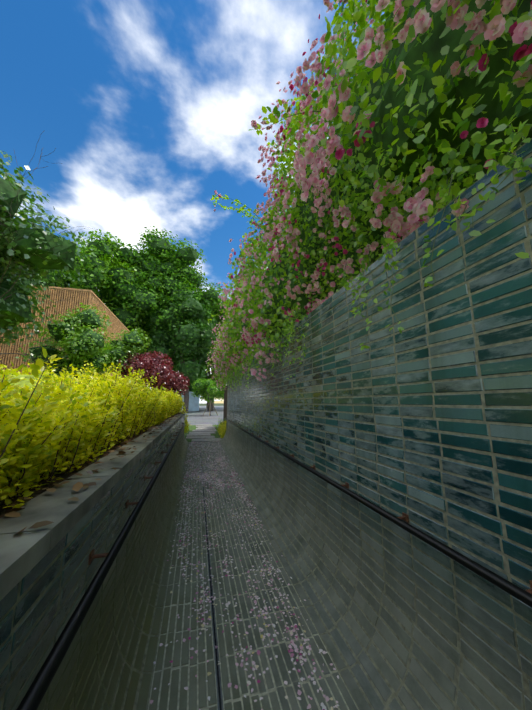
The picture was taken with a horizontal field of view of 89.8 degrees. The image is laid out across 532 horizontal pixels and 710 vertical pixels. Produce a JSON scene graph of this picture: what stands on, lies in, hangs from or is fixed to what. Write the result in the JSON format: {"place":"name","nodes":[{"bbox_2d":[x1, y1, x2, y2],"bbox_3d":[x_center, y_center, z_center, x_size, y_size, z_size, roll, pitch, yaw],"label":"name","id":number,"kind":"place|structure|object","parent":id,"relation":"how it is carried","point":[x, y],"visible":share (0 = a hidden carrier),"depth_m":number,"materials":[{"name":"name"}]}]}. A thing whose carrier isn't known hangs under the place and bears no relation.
{"place":"outdoors","nodes":[
{"label":"outdoors","id":0,"kind":"place"},
{"bbox_2d":[0,177,75,329],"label":"shade tree","id":1,"kind":"object","parent":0,"point":[35,259],"visible":0.62,"depth_m":5.14,"materials":[{"name":"green plant"}]},
{"bbox_2d":[0,289,88,373],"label":"roof tiles","id":2,"kind":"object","parent":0,"point":[46,319],"depth_m":11.96,"materials":[{"name":"brown tile"}]},
{"bbox_2d":[0,411,180,517],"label":"soil","id":3,"kind":"structure","parent":0,"point":[35,493],"depth_m":1.25,"materials":[{"name":"brown soil"}]},
{"bbox_2d":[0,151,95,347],"bbox_3d":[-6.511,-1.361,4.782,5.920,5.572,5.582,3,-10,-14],"label":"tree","id":4,"kind":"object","parent":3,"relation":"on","point":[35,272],"visible":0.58,"depth_m":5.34,"materials":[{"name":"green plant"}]},
{"bbox_2d":[0,130,97,375],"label":"bare tree","id":5,"kind":"object","parent":3,"relation":"on","point":[25,354],"visible":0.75,"depth_m":4.89,"materials":[{"name":"brown plant"}]},
{"bbox_2d":[3,373,97,405],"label":"hedge leaves","id":6,"kind":"object","parent":3,"relation":"on","point":[21,383],"visible":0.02,"depth_m":2.38,"materials":[{"name":"yellow plant"}]},
{"bbox_2d":[15,303,151,378],"bbox_3d":[-5.707,0.299,8.808,3.511,3.704,3.427,3,-10,-14],"label":"tree","id":7,"kind":"object","parent":3,"relation":"on","point":[65,342],"depth_m":7.90,"materials":[{"name":"green plant"}]},
{"bbox_2d":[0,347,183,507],"bbox_3d":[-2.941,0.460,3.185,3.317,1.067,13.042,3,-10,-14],"label":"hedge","id":8,"kind":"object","parent":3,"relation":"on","point":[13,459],"depth_m":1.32,"materials":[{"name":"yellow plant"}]},
{"bbox_2d":[112,351,189,396],"bbox_3d":[-4.177,0.702,9.940,1.799,1.828,3.056,-4,-11,20],"label":"maple shrub","id":9,"kind":"object","parent":3,"relation":"on","point":[167,377],"visible":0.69,"depth_m":9.56,"materials":[{"name":"red plant"}]},
{"bbox_2d":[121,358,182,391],"bbox_3d":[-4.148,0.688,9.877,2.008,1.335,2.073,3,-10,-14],"label":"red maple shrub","id":10,"kind":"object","parent":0,"point":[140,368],"visible":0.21,"depth_m":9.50,"materials":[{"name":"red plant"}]},
{"bbox_2d":[148,297,216,378],"bbox_3d":[-11.722,-1.494,39.953,11.582,12.862,13.244,3,-10,-14],"label":"tree foliage","id":11,"kind":"object","parent":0,"point":[189,331],"visible":0.27,"depth_m":36.26,"materials":[{"name":"green plant"}]},
{"bbox_2d":[0,0,384,402],"label":"sky","id":12,"kind":"structure","parent":0,"point":[147,108],"materials":[{"name":"blue"}]},
{"bbox_2d":[180,406,223,424],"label":"plaza paving","id":13,"kind":"structure","parent":0,"point":[196,417],"depth_m":28.95,"materials":[{"name":"grey concrete"}]},
{"bbox_2d":[108,226,207,366],"bbox_3d":[-18.109,-5.629,43.912,18.638,29.851,19.061,3,-10,-14],"label":"tree","id":14,"kind":"object","parent":13,"relation":"on","point":[148,256],"depth_m":39.86,"materials":[{"name":"green plant"}]},
{"bbox_2d":[167,391,198,410],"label":"hoarding board","id":15,"kind":"object","parent":13,"relation":"on","point":[193,403],"visible":0.23,"depth_m":47.54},
{"bbox_2d":[181,368,224,407],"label":"tree","id":16,"kind":"object","parent":13,"relation":"on","point":[194,384],"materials":[{"name":"green plant"}]},
{"bbox_2d":[184,425,220,441],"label":"lawn","id":17,"kind":"structure","parent":0,"point":[194,427],"depth_m":14.03,"materials":[{"name":"green plant"}]},
{"bbox_2d":[180,403,189,433],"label":"shrub leaves","id":18,"kind":"object","parent":17,"relation":"on","point":[186,428],"visible":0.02,"depth_m":11.19,"materials":[{"name":"green plant"}]},
{"bbox_2d":[186,424,221,441],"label":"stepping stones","id":19,"kind":"object","parent":17,"relation":"on","point":[202,432],"visible":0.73,"depth_m":12.45,"materials":[{"name":"grey stone"}]},
{"bbox_2d":[214,419,225,433],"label":"grass tuft leaves","id":20,"kind":"object","parent":17,"relation":"on","point":[219,423],"visible":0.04,"depth_m":12.61,"materials":[{"name":"green plant"}]},
{"bbox_2d":[218,420,226,437],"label":"shrub leaves","id":21,"kind":"object","parent":17,"relation":"on","point":[221,430],"visible":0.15,"depth_m":11.20,"materials":[{"name":"plant"}]},
{"bbox_2d":[178,290,230,379],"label":"tree","id":22,"kind":"object","parent":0,"point":[210,295],"visible":0.04,"depth_m":45.75,"materials":[{"name":"green plant"}]},
{"bbox_2d":[194,380,223,399],"bbox_3d":[-6.472,4.068,31.008,3.644,2.362,3.892,3,-10,-14],"label":"tree foliage","id":23,"kind":"object","parent":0,"point":[198,384],"visible":0.29,"depth_m":30.61,"materials":[{"name":"green plant"}]},
{"bbox_2d":[199,403,223,405],"bbox_3d":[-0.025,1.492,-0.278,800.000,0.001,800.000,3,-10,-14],"label":"ground","id":24,"kind":"structure","parent":0,"point":[215,404],"depth_m":189.83,"materials":[{"name":"soil"}]},
{"bbox_2d":[0,285,128,380],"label":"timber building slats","id":25,"kind":"object","parent":24,"relation":"on","point":[117,325],"visible":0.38,"depth_m":12.08,"materials":[{"name":"brown wood"}]},
{"bbox_2d":[0,414,189,709],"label":"brick wall","id":26,"kind":"structure","parent":24,"relation":"on","point":[8,601],"depth_m":1.30,"materials":[{"name":"grey brick"}]},
{"bbox_2d":[0,414,183,600],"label":"wall cap","id":27,"kind":"object","parent":26,"relation":"on","point":[24,552],"visible":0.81,"depth_m":0.92,"materials":[{"name":"grey concrete"}]},
{"bbox_2d":[1,413,181,533],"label":"fallen leaves","id":28,"kind":"object","parent":27,"relation":"on","point":[77,487],"visible":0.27,"depth_m":1.22,"materials":[{"name":"brown plant"}]},
{"bbox_2d":[0,417,189,709],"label":"wall mortar","id":29,"kind":"object","parent":26,"relation":"attached to","point":[59,607],"depth_m":1.37,"materials":[{"name":"grey concrete"}]},
{"bbox_2d":[16,423,184,709],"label":"handrail","id":30,"kind":"object","parent":26,"relation":"attached to","point":[37,690],"visible":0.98,"depth_m":0.79,"materials":[{"name":"black metal"}]},
{"bbox_2d":[88,425,182,564],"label":"handrail brackets","id":31,"kind":"object","parent":26,"relation":"attached to","point":[92,556],"visible":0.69,"depth_m":1.15,"materials":[{"name":"metal"}]},
{"bbox_2d":[37,229,156,337],"bbox_3d":[-26.936,-4.901,39.751,19.762,26.949,17.598,3,-10,-14],"label":"tree","id":32,"kind":"object","parent":24,"relation":"on","point":[104,290],"depth_m":36.66,"materials":[{"name":"green plant"}]},
{"bbox_2d":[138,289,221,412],"bbox_3d":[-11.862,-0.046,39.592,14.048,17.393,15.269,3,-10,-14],"label":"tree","id":33,"kind":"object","parent":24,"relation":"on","point":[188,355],"depth_m":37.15,"materials":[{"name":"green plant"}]},
{"bbox_2d":[148,442,217,709],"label":"path mortar","id":34,"kind":"object","parent":24,"relation":"on","point":[188,664],"visible":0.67,"depth_m":1.81,"materials":[{"name":"grey concrete"}]},
{"bbox_2d":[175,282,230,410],"bbox_3d":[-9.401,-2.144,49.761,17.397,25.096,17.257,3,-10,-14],"label":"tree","id":35,"kind":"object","parent":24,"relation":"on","point":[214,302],"depth_m":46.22,"materials":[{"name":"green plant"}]},
{"bbox_2d":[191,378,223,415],"bbox_3d":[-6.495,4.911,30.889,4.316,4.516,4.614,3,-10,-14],"label":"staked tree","id":36,"kind":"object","parent":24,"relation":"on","point":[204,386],"depth_m":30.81,"materials":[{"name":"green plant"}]},
{"bbox_2d":[199,442,223,709],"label":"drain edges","id":37,"kind":"object","parent":24,"relation":"on","point":[212,615],"visible":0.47,"depth_m":1.80,"materials":[{"name":"metal"}]},
{"bbox_2d":[223,386,226,419],"bbox_3d":[2.490,1.780,7.874,5.550,2.640,19.600,3,-10,-14],"label":"wall end","id":38,"kind":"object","parent":24,"relation":"on","point":[225,406],"depth_m":15.66,"materials":[{"name":"grey concrete"}]},
{"bbox_2d":[206,0,531,390],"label":"rose","id":39,"kind":"object","parent":38,"relation":"on","point":[352,65],"depth_m":1.82,"materials":[{"name":"green plant"}]},
{"bbox_2d":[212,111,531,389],"bbox_3d":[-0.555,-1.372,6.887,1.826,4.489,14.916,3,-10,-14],"label":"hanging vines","id":40,"kind":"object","parent":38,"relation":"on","point":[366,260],"visible":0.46,"depth_m":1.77,"materials":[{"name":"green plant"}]},
{"bbox_2d":[149,442,357,709],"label":"path floor bricks","id":41,"kind":"object","parent":24,"relation":"on","point":[173,699],"visible":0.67,"depth_m":1.83,"materials":[{"name":"grey brick"}]},
{"bbox_2d":[200,450,221,709],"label":"drain slot","id":42,"kind":"object","parent":41,"relation":"in","point":[220,706],"visible":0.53,"depth_m":1.82,"materials":[{"name":"black metal"}]},
{"bbox_2d":[150,441,338,709],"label":"fallen petals","id":43,"kind":"object","parent":41,"relation":"on","point":[299,692],"visible":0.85,"depth_m":2.21,"materials":[{"name":"pink plant"}]},
{"bbox_2d":[200,441,357,709],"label":"path mortar","id":44,"kind":"object","parent":24,"relation":"on","point":[267,692],"visible":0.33,"depth_m":1.82,"materials":[{"name":"grey concrete"}]},
{"bbox_3d":[0.339,1.117,4.271,0.438,2.687,13.570,3,-10,-14],"label":"wall","id":45,"kind":"object","parent":24,"relation":"on","visible":0},
{"bbox_2d":[225,418,531,607],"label":"handrail","id":46,"kind":"object","parent":45,"relation":"attached to","point":[513,590],"visible":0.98,"depth_m":1.23,"materials":[{"name":"black metal"}]},
{"bbox_2d":[217,138,531,709],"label":"brick wall","id":47,"kind":"structure","parent":0,"point":[492,673],"depth_m":1.43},
{"bbox_2d":[230,421,531,593],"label":"handrail brackets","id":48,"kind":"object","parent":47,"relation":"attached to","point":[404,516],"visible":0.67,"depth_m":1.53,"materials":[{"name":"black metal"}]}
]}

